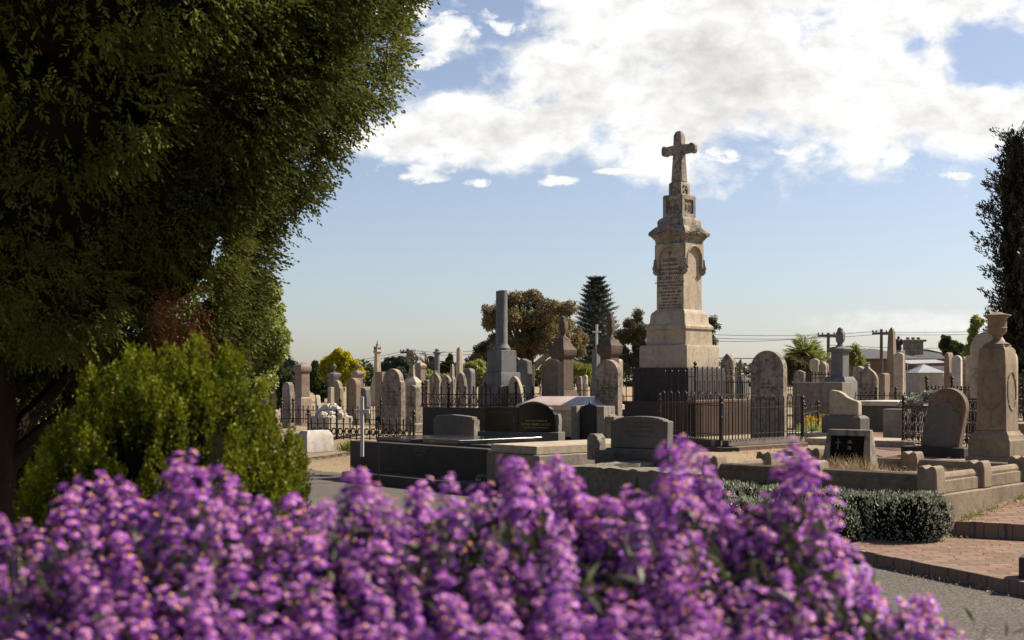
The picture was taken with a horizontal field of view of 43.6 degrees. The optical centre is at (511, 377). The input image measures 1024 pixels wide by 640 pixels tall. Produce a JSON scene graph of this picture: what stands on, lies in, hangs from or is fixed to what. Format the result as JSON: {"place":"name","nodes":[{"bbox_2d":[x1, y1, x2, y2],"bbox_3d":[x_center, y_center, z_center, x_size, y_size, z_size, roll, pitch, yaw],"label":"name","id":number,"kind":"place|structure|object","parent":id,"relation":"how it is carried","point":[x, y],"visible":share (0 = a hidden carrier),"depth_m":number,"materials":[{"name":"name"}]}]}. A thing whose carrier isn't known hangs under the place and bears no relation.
{"place":"outdoors","nodes":[
{"label":"outdoors","id":0,"kind":"place"},
{"bbox_2d":[3,379,1022,637],"bbox_3d":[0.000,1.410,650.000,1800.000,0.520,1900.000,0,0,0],"label":"ground","id":1,"kind":"structure","parent":0,"point":[339,461],"depth_m":23.71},
{"bbox_2d":[0,473,256,639],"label":"aster plant","id":2,"kind":"object","parent":1,"relation":"on","point":[48,596],"visible":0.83,"depth_m":1.99,"materials":[{"name":"purple plant"}]},
{"bbox_2d":[14,257,265,548],"bbox_3d":[-4.422,0.335,12.503,4.308,3.271,2.216,0,0,0],"label":"dark shrub","id":3,"kind":"object","parent":1,"relation":"on","point":[28,386],"visible":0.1,"depth_m":11.98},
{"bbox_2d":[11,329,314,636],"bbox_3d":[-1.195,0.720,4.493,1.066,1.773,1.063,0,0,0],"label":"thuja bush","id":4,"kind":"object","parent":1,"relation":"on","point":[151,427],"visible":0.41,"depth_m":4.31,"materials":[{"name":"green plant"}]},
{"bbox_2d":[0,449,363,639],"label":"aster plant","id":5,"kind":"object","parent":1,"relation":"on","point":[133,621],"visible":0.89,"depth_m":2.01,"materials":[{"name":"purple plant"}]},
{"bbox_2d":[0,0,440,581],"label":"conifer tree","id":6,"kind":"object","parent":1,"relation":"on","point":[152,154],"visible":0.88,"depth_m":8.90,"materials":[{"name":"plant"}]},
{"bbox_2d":[12,464,469,639],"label":"aster plant","id":7,"kind":"object","parent":1,"relation":"on","point":[231,579],"visible":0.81,"depth_m":1.99,"materials":[{"name":"purple plant"}]},
{"bbox_2d":[200,270,292,399],"bbox_3d":[-5.039,-0.501,23.915,1.887,3.620,1.885,0,0,31],"label":"broadleaf tree","id":8,"kind":"object","parent":1,"relation":"on","point":[276,350],"visible":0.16,"depth_m":23.79,"materials":[{"name":"green plant"}]},
{"bbox_2d":[261,365,294,409],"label":"shrub","id":9,"kind":"object","parent":1,"relation":"on","point":[283,373],"visible":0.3,"depth_m":43.70,"materials":[{"name":"green plant"}]},
{"bbox_2d":[282,382,294,427],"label":"headstone","id":10,"kind":"object","parent":1,"relation":"on","point":[288,394],"visible":0.83,"depth_m":29.93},
{"bbox_2d":[293,363,311,425],"bbox_3d":[-5.078,0.413,31.000,0.326,1.535,0.326,0,0,43],"label":"pillar monument","id":11,"kind":"object","parent":1,"relation":"on","point":[302,371],"visible":0.82,"depth_m":30.89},
{"bbox_2d":[297,430,332,452],"bbox_3d":[-3.061,0.983,19.900,0.260,0.335,0.520,0,0,43],"label":"white grave box","id":12,"kind":"object","parent":1,"relation":"on","point":[318,440],"visible":0.8,"depth_m":19.78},
{"bbox_2d":[309,359,345,401],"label":"shrub","id":13,"kind":"object","parent":1,"relation":"on","point":[319,385],"visible":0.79,"depth_m":59.65,"materials":[{"name":"green plant"}]},
{"bbox_2d":[280,398,381,423],"bbox_3d":[-3.973,0.720,28.000,2.605,0.560,0.084,0,0,23],"label":"iron fence","id":14,"kind":"object","parent":1,"relation":"on","point":[303,410],"visible":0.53,"depth_m":28.22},
{"bbox_2d":[310,387,353,432],"bbox_3d":[-3.902,0.688,27.517,0.811,0.984,0.766,0,0,43],"label":"rockery monument","id":15,"kind":"object","parent":1,"relation":"on","point":[326,411],"visible":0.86,"depth_m":27.32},
{"bbox_2d":[332,380,343,409],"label":"headstone","id":16,"kind":"object","parent":1,"relation":"on","point":[338,390],"visible":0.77,"depth_m":33.91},
{"bbox_2d":[319,347,365,384],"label":"golden tree","id":17,"kind":"object","parent":1,"relation":"on","point":[345,362],"visible":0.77,"depth_m":61.67,"materials":[{"name":"yellow plant"}]},
{"bbox_2d":[346,378,360,425],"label":"headstone","id":18,"kind":"object","parent":1,"relation":"on","point":[353,390],"visible":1,"depth_m":30.91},
{"bbox_2d":[306,408,415,439],"bbox_3d":[-2.845,0.870,23.950,2.457,0.580,0.084,0,0,28],"label":"iron fence","id":19,"kind":"object","parent":1,"relation":"on","point":[403,432],"visible":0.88,"depth_m":23.97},
{"bbox_2d":[361,388,370,422],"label":"headstone","id":20,"kind":"object","parent":1,"relation":"on","point":[365,393],"visible":0.52,"depth_m":32.89,"materials":[{"name":"stone"}]},
{"bbox_2d":[98,467,641,639],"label":"aster plant","id":21,"kind":"object","parent":1,"relation":"on","point":[368,620],"visible":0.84,"depth_m":2.02,"materials":[{"name":"purple plant"}]},
{"bbox_2d":[370,340,381,405],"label":"column monument","id":22,"kind":"object","parent":1,"relation":"on","point":[377,351],"depth_m":51.91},
{"bbox_2d":[375,372,385,428],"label":"headstone","id":23,"kind":"object","parent":1,"relation":"on","point":[379,376],"visible":0.39,"depth_m":28.93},
{"bbox_2d":[382,369,404,433],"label":"headstone","id":24,"kind":"object","parent":1,"relation":"on","point":[393,395],"visible":0.99,"depth_m":26.40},
{"bbox_2d":[381,355,415,374],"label":"conifer clump","id":25,"kind":"object","parent":1,"relation":"on","point":[400,363],"visible":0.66,"depth_m":69.69,"materials":[{"name":"green plant"}]},
{"bbox_2d":[404,350,421,421],"bbox_3d":[-2.421,0.254,31.000,0.380,1.852,0.380,0,0,20],"label":"celtic cross","id":26,"kind":"object","parent":1,"relation":"on","point":[411,357],"visible":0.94,"depth_m":30.94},
{"bbox_2d":[405,385,422,431],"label":"headstone","id":27,"kind":"object","parent":1,"relation":"on","point":[413,397],"visible":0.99,"depth_m":27.40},
{"bbox_2d":[342,440,510,495],"bbox_3d":[-0.610,1.325,19.553,2.800,0.650,3.900,0,0,-42],"label":"grave surround","id":28,"kind":"object","parent":1,"relation":"on","point":[404,465],"visible":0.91,"depth_m":18.83,"materials":[{"name":"stone"}]},
{"bbox_2d":[354,397,369,456],"bbox_3d":[-2.284,0.744,19.500,0.240,0.912,0.030,0,0,14],"label":"grave cross","id":29,"kind":"object","parent":28,"relation":"on","point":[361,410],"visible":1,"depth_m":19.49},
{"bbox_2d":[377,434,494,443],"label":"grave slab","id":30,"kind":"structure","parent":28,"relation":"on","point":[416,439],"depth_m":20.19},
{"bbox_2d":[423,435,541,446],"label":"grave slab","id":31,"kind":"structure","parent":28,"relation":"on","point":[458,441],"depth_m":19.42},
{"bbox_2d":[478,401,564,440],"bbox_3d":[0.150,0.741,21.000,1.400,0.719,0.360,0,0,20],"label":"double headstone","id":32,"kind":"object","parent":28,"relation":"on","point":[537,419],"visible":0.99,"depth_m":20.88,"materials":[{"name":"stone"}]},
{"bbox_2d":[429,371,441,406],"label":"headstone","id":33,"kind":"object","parent":1,"relation":"on","point":[435,379],"visible":0.48,"depth_m":30.95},
{"bbox_2d":[440,375,452,406],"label":"headstone","id":34,"kind":"object","parent":1,"relation":"on","point":[445,380],"visible":0.45,"depth_m":29.99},
{"bbox_2d":[423,407,484,434],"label":"fence plinth","id":35,"kind":"structure","parent":1,"relation":"on","point":[430,414],"depth_m":25.39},
{"bbox_2d":[421,381,487,407],"bbox_3d":[-1.155,0.323,25.300,1.855,0.520,0.084,0,0,43],"label":"iron fence","id":36,"kind":"object","parent":35,"relation":"on","point":[448,397],"visible":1,"depth_m":25.36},
{"bbox_2d":[487,381,540,406],"bbox_3d":[0.091,0.323,25.517,0.084,0.520,2.021,0,0,36],"label":"iron fence","id":37,"kind":"object","parent":35,"relation":"on","point":[515,394],"visible":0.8,"depth_m":25.41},
{"bbox_2d":[425,358,486,406],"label":"shrub","id":38,"kind":"object","parent":1,"relation":"on","point":[478,365],"visible":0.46,"depth_m":49.89,"materials":[{"name":"green plant"}]},
{"bbox_2d":[433,414,479,434],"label":"headstone","id":39,"kind":"object","parent":1,"relation":"on","point":[454,424],"visible":0.66,"depth_m":22.20,"materials":[{"name":"stone"}]},
{"bbox_2d":[227,454,688,639],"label":"aster plant","id":40,"kind":"object","parent":1,"relation":"on","point":[454,620],"visible":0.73,"depth_m":2.00,"materials":[{"name":"purple plant"}]},
{"bbox_2d":[455,373,467,407],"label":"headstone","id":41,"kind":"object","parent":1,"relation":"on","point":[461,383],"visible":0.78,"depth_m":29.96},
{"bbox_2d":[463,368,474,407],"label":"headstone","id":42,"kind":"object","parent":1,"relation":"on","point":[469,373],"visible":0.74,"depth_m":31.91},
{"bbox_2d":[478,290,524,407],"bbox_3d":[-0.223,-0.387,27.500,0.722,3.000,0.722,0,0,-44],"label":"column monument","id":43,"kind":"object","parent":1,"relation":"on","point":[501,364],"depth_m":27.37,"materials":[{"name":"stone"}]},
{"bbox_2d":[508,376,523,406],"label":"headstone","id":44,"kind":"object","parent":1,"relation":"on","point":[511,385],"visible":0.39,"depth_m":27.02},
{"bbox_2d":[516,359,532,400],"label":"headstone","id":45,"kind":"object","parent":1,"relation":"on","point":[524,368],"visible":0.48,"depth_m":28.94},
{"bbox_2d":[464,288,589,396],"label":"fig tree","id":46,"kind":"object","parent":1,"relation":"on","point":[537,324],"visible":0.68,"depth_m":60.32,"materials":[{"name":"green plant"}]},
{"bbox_2d":[487,439,610,493],"bbox_3d":[0.927,1.260,18.294,2.500,0.680,1.070,0,0,-42],"label":"sandstone grave","id":47,"kind":"object","parent":1,"relation":"on","point":[532,454],"visible":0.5,"depth_m":17.55,"materials":[{"name":"stone"}]},
{"bbox_2d":[541,359,562,395],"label":"headstone","id":48,"kind":"object","parent":1,"relation":"on","point":[551,377],"visible":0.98,"depth_m":25.92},
{"bbox_2d":[301,452,804,639],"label":"aster plant","id":49,"kind":"object","parent":1,"relation":"on","point":[569,623],"visible":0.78,"depth_m":2.05,"materials":[{"name":"purple plant"}]},
{"bbox_2d":[297,357,826,386],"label":"tree line","id":50,"kind":"object","parent":1,"relation":"on","point":[368,367],"visible":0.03,"depth_m":169.18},
{"bbox_2d":[548,316,577,395],"bbox_3d":[1.146,-0.117,29.000,0.548,2.582,0.548,0,0,43],"label":"urn monument","id":51,"kind":"object","parent":1,"relation":"on","point":[563,349],"visible":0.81,"depth_m":28.89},
{"bbox_2d":[516,396,624,436],"bbox_3d":[1.108,0.728,24.500,1.720,0.744,1.200,0,0,43],"label":"tomb","id":52,"kind":"object","parent":1,"relation":"on","point":[562,405],"visible":0.34,"depth_m":23.92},
{"bbox_2d":[573,360,591,383],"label":"shrub","id":53,"kind":"object","parent":1,"relation":"on","point":[580,368],"visible":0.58,"depth_m":51.70,"materials":[{"name":"green plant"}]},
{"bbox_2d":[592,347,599,396],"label":"headstone","id":54,"kind":"object","parent":1,"relation":"on","point":[595,359],"visible":0.32,"depth_m":33.94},
{"bbox_2d":[573,275,621,396],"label":"norfolk pine","id":55,"kind":"object","parent":1,"relation":"on","point":[595,302],"visible":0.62,"depth_m":71.50,"materials":[{"name":"green plant"}]},
{"bbox_2d":[571,401,623,439],"bbox_3d":[1.402,0.744,20.239,0.924,0.768,0.360,0,0,34],"label":"altar headstone","id":56,"kind":"object","parent":1,"relation":"on","point":[588,419],"visible":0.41,"depth_m":20.25,"materials":[{"name":"stone"}]},
{"bbox_2d":[595,360,621,415],"bbox_3d":[1.810,0.419,23.999,0.547,1.523,0.143,0,0,43],"label":"headstone","id":57,"kind":"object","parent":1,"relation":"on","point":[608,382],"visible":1,"depth_m":23.90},
{"bbox_2d":[596,311,624,400],"bbox_3d":[2.286,-0.171,30.000,0.508,2.771,0.508,0,0,43],"label":"urn monument","id":58,"kind":"object","parent":1,"relation":"on","point":[609,347],"visible":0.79,"depth_m":29.91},
{"bbox_2d":[565,460,706,512],"bbox_3d":[2.028,1.331,15.398,1.734,0.578,2.242,0,0,-44],"label":"grave surround","id":59,"kind":"object","parent":1,"relation":"on","point":[604,479],"visible":0.34,"depth_m":15.10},
{"bbox_2d":[595,449,614,462],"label":"stone block","id":60,"kind":"structure","parent":59,"relation":"on","point":[604,456],"depth_m":16.58,"materials":[{"name":"stone"}]},
{"bbox_2d":[587,433,605,459],"bbox_3d":[1.114,0.907,16.897,0.190,0.345,0.180,0,0,43],"label":"kerb post","id":61,"kind":"object","parent":60,"relation":"on","point":[595,441],"visible":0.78,"depth_m":16.84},
{"bbox_2d":[606,416,677,465],"bbox_3d":[1.683,0.813,16.598,0.918,0.634,0.284,0,0,32],"label":"granite headstone","id":62,"kind":"object","parent":59,"relation":"on","point":[638,438],"visible":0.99,"depth_m":16.50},
{"bbox_2d":[613,307,721,372],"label":"gum tree","id":63,"kind":"object","parent":1,"relation":"on","point":[634,331],"visible":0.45,"depth_m":43.84,"materials":[{"name":"green plant"}]},
{"bbox_2d":[447,433,899,639],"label":"aster plant","id":64,"kind":"object","parent":1,"relation":"on","point":[688,612],"visible":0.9,"depth_m":2.01,"materials":[{"name":"purple plant"}]},
{"bbox_2d":[633,131,724,401],"bbox_3d":[3.450,-1.956,26.400,1.364,6.271,1.364,0,0,42],"label":"cross monument","id":65,"kind":"object","parent":1,"relation":"on","point":[679,328],"visible":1,"depth_m":26.12,"materials":[{"name":"stone"}]},
{"bbox_2d":[622,399,749,436],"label":"fence plinth","id":66,"kind":"structure","parent":1,"relation":"on","point":[641,408],"depth_m":25.44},
{"bbox_2d":[623,361,696,401],"bbox_3d":[2.793,0.070,25.574,2.165,0.800,0.084,0,0,43],"label":"iron fence","id":67,"kind":"object","parent":66,"relation":"on","point":[678,376],"visible":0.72,"depth_m":25.36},
{"bbox_2d":[696,366,749,399],"bbox_3d":[4.424,0.040,25.788,0.084,0.780,2.522,0,0,43],"label":"iron fence","id":68,"kind":"object","parent":66,"relation":"on","point":[726,375],"visible":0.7,"depth_m":25.64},
{"bbox_2d":[514,436,891,639],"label":"aster plant","id":69,"kind":"object","parent":1,"relation":"on","point":[779,578],"visible":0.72,"depth_m":2.10,"materials":[{"name":"purple plant"}]},
{"bbox_2d":[721,354,735,398],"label":"headstone","id":70,"kind":"object","parent":1,"relation":"on","point":[728,361],"visible":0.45,"depth_m":28.92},
{"bbox_2d":[673,435,807,451],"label":"grave kerb","id":71,"kind":"structure","parent":1,"relation":"on","point":[729,445],"depth_m":20.59,"materials":[{"name":"stone"}]},
{"bbox_2d":[657,390,719,439],"bbox_3d":[2.900,0.596,21.070,0.084,0.769,2.262,0,0,-19],"label":"iron fence","id":72,"kind":"object","parent":71,"relation":"on","point":[659,395],"visible":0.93,"depth_m":20.84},
{"bbox_2d":[718,394,804,440],"bbox_3d":[4.075,0.626,20.750,2.290,0.709,0.084,0,0,-43],"label":"iron fence","id":73,"kind":"object","parent":71,"relation":"on","point":[721,399],"visible":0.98,"depth_m":20.69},
{"bbox_2d":[750,350,786,437],"bbox_3d":[4.468,0.311,22.298,0.662,1.578,0.146,0,0,43],"label":"headstone","id":74,"kind":"object","parent":71,"relation":"on","point":[768,373],"visible":0.92,"depth_m":22.22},
{"bbox_2d":[736,359,748,398],"bbox_3d":[5.714,0.373,32.000,0.330,1.691,0.330,0,0,43],"label":"finial monument","id":75,"kind":"object","parent":1,"relation":"on","point":[740,363],"visible":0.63,"depth_m":31.91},
{"bbox_2d":[619,490,938,639],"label":"aster plant","id":76,"kind":"object","parent":1,"relation":"on","point":[917,628],"visible":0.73,"depth_m":2.08,"materials":[{"name":"purple plant"}]},
{"bbox_2d":[784,355,809,382],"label":"shrub","id":77,"kind":"object","parent":1,"relation":"on","point":[793,364],"visible":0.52,"depth_m":57.70,"materials":[{"name":"green plant"}]},
{"bbox_2d":[781,333,830,381],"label":"palm tree","id":78,"kind":"object","parent":1,"relation":"on","point":[808,352],"visible":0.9,"depth_m":61.68,"materials":[{"name":"green plant"}]},
{"bbox_2d":[788,430,826,437],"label":"grave slab","id":79,"kind":"structure","parent":1,"relation":"on","point":[815,434],"depth_m":24.29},
{"bbox_2d":[804,400,819,438],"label":"iron fence","id":80,"kind":"object","parent":79,"relation":"on","point":[817,403],"visible":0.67,"depth_m":24.35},
{"bbox_2d":[685,478,954,550],"bbox_3d":[2.776,1.354,12.457,2.908,0.659,1.057,0,0,43],"label":"silver hedge","id":81,"kind":"object","parent":1,"relation":"on","point":[923,515],"visible":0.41,"depth_m":11.84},
{"bbox_2d":[793,382,852,427],"bbox_3d":[7.043,0.638,29.000,1.240,1.083,0.500,0,0,43],"label":"tomb chest","id":82,"kind":"object","parent":1,"relation":"on","point":[812,392],"visible":0.47,"depth_m":28.85,"materials":[{"name":"stone"}]},
{"bbox_2d":[823,327,856,399],"bbox_3d":[7.942,-0.022,31.000,0.609,2.406,0.609,0,0,43],"label":"urn monument","id":83,"kind":"object","parent":1,"relation":"on","point":[840,351],"visible":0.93,"depth_m":30.89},
{"bbox_2d":[822,390,868,432],"bbox_3d":[6.382,0.707,24.500,0.814,0.947,0.380,0,0,43],"label":"broken headstone","id":84,"kind":"object","parent":1,"relation":"on","point":[845,411],"visible":0.85,"depth_m":24.40,"materials":[{"name":"stone"}]},
{"bbox_2d":[846,342,866,373],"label":"weeping tree","id":85,"kind":"object","parent":1,"relation":"on","point":[856,357],"visible":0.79,"depth_m":59.76,"materials":[{"name":"green plant"}]},
{"bbox_2d":[702,447,1023,536],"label":"grave plot kerb","id":86,"kind":"structure","parent":1,"relation":"on","point":[972,485],"depth_m":12.81,"materials":[{"name":"stone"}]},
{"bbox_2d":[823,429,878,469],"bbox_3d":[3.866,0.816,14.641,0.578,0.449,0.296,0,0,34],"label":"grave marker","id":87,"kind":"object","parent":86,"relation":"on","point":[847,443],"visible":0.75,"depth_m":14.54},
{"bbox_2d":[901,388,968,458],"bbox_3d":[6.188,0.682,18.632,0.940,1.076,0.400,0,0,40],"label":"tilted headstone","id":88,"kind":"object","parent":86,"relation":"on","point":[945,422],"visible":0.91,"depth_m":18.44,"materials":[{"name":"stone"}]},
{"bbox_2d":[805,436,920,447],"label":"grave slab","id":89,"kind":"structure","parent":1,"relation":"on","point":[889,442],"depth_m":21.18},
{"bbox_2d":[901,395,927,444],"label":"iron fence","id":90,"kind":"object","parent":89,"relation":"on","point":[906,418],"visible":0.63,"depth_m":20.89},
{"bbox_2d":[856,364,878,399],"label":"headstone","id":91,"kind":"object","parent":1,"relation":"on","point":[867,380],"visible":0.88,"depth_m":31.93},
{"bbox_2d":[717,527,1023,639],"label":"aster plant","id":92,"kind":"object","parent":1,"relation":"on","point":[933,604],"visible":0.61,"depth_m":2.16,"materials":[{"name":"purple plant"}]},
{"bbox_2d":[878,373,889,399],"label":"headstone","id":93,"kind":"object","parent":1,"relation":"on","point":[884,381],"visible":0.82,"depth_m":32.89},
{"bbox_2d":[825,337,943,376],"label":"brick house","id":94,"kind":"structure","parent":1,"relation":"on","point":[913,348],"depth_m":94.77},
{"bbox_2d":[886,327,895,399],"bbox_3d":[10.680,-0.026,36.000,0.434,2.794,0.434,0,0,43],"label":"obelisk","id":95,"kind":"object","parent":1,"relation":"on","point":[891,348],"visible":0.41,"depth_m":35.91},
{"bbox_2d":[861,400,927,430],"bbox_3d":[8.448,0.850,28.051,1.360,0.700,1.780,0,0,43],"label":"tomb","id":96,"kind":"object","parent":1,"relation":"on","point":[872,410],"visible":0.24,"depth_m":27.50,"materials":[{"name":"stone"}]},
{"bbox_2d":[883,409,910,438],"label":"stone block","id":97,"kind":"structure","parent":1,"relation":"on","point":[892,423],"depth_m":23.40,"materials":[{"name":"stone"}]},
{"bbox_2d":[894,352,904,399],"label":"headstone","id":98,"kind":"object","parent":1,"relation":"on","point":[899,370],"visible":0.63,"depth_m":33.94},
{"bbox_2d":[896,389,936,435],"bbox_3d":[7.616,0.650,23.974,0.898,0.902,0.545,0,0,0],"label":"shrub","id":99,"kind":"object","parent":1,"relation":"on","point":[916,399],"visible":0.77,"depth_m":23.89,"materials":[{"name":"green plant"}]},
{"bbox_2d":[905,359,943,397],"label":"tin shed","id":100,"kind":"structure","parent":1,"relation":"on","point":[915,378],"depth_m":70.57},
{"bbox_2d":[841,520,1023,596],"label":"brick steps","id":101,"kind":"structure","parent":1,"relation":"on","point":[938,561],"depth_m":10.88,"materials":[{"name":"brick"}]},
{"bbox_2d":[944,352,952,387],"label":"headstone","id":102,"kind":"object","parent":1,"relation":"on","point":[948,356],"visible":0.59,"depth_m":26.91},
{"bbox_2d":[938,334,964,355],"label":"broadleaf tree","id":103,"kind":"object","parent":1,"relation":"on","point":[947,344],"visible":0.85,"depth_m":65.76,"materials":[{"name":"green plant"}]},
{"bbox_2d":[951,355,962,391],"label":"headstone","id":104,"kind":"object","parent":1,"relation":"on","point":[957,367],"visible":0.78,"depth_m":25.95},
{"bbox_2d":[965,356,969,436],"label":"headstone","id":105,"kind":"object","parent":1,"relation":"on","point":[967,371],"visible":0.23,"depth_m":24.95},
{"bbox_2d":[963,398,976,446],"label":"iron fence","id":106,"kind":"object","parent":1,"relation":"on","point":[974,405],"visible":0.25,"depth_m":19.21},
{"bbox_2d":[960,314,985,356],"bbox_3d":[14.413,-0.350,40.002,0.865,3.305,0.719,0,0,0],"label":"broadleaf tree","id":107,"kind":"object","parent":1,"relation":"on","point":[976,322],"visible":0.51,"depth_m":39.88,"materials":[{"name":"green plant"}]},
{"bbox_2d":[970,332,1004,435],"bbox_3d":[8.930,0.156,23.999,0.639,2.049,0.163,0,0,43],"label":"headstone","id":108,"kind":"object","parent":1,"relation":"on","point":[979,341],"visible":0.1,"depth_m":24.09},
{"bbox_2d":[965,312,1023,461],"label":"urn pillar","id":109,"kind":"structure","parent":1,"relation":"on","point":[997,435],"depth_m":16.46,"materials":[{"name":"stone"}]},
{"bbox_2d":[968,121,1023,412],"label":"cypress","id":110,"kind":"object","parent":1,"relation":"on","point":[1008,255],"visible":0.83,"depth_m":41.67,"materials":[{"name":"green plant"}]},
{"bbox_2d":[1018,375,1023,421],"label":"iron fence","id":111,"kind":"object","parent":1,"relation":"on","point":[1019,388],"visible":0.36,"depth_m":21.57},
{"bbox_2d":[133,0,1023,378],"label":"sky","id":112,"kind":"structure","parent":0,"point":[836,173],"materials":[{"name":"blue"}]},
{"bbox_2d":[293,466,1023,639],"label":"road","id":113,"kind":"structure","parent":0,"point":[993,615],"depth_m":9.55,"materials":[{"name":"asphalt"}]},
{"bbox_2d":[839,496,1023,611],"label":"leaf litter","id":114,"kind":"object","parent":113,"relation":"on","point":[955,536],"visible":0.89,"depth_m":10.80,"materials":[{"name":"plant"}]},
{"bbox_2d":[823,452,895,471],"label":"dry grass","id":115,"kind":"structure","parent":0,"point":[851,464],"depth_m":14.19,"materials":[{"name":"plant"}]},
{"bbox_2d":[873,431,936,458],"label":"brick path","id":116,"kind":"structure","parent":0,"point":[888,451],"depth_m":20.07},
{"bbox_2d":[955,494,1023,522],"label":"brick path","id":117,"kind":"structure","parent":0,"point":[1013,513],"depth_m":12.40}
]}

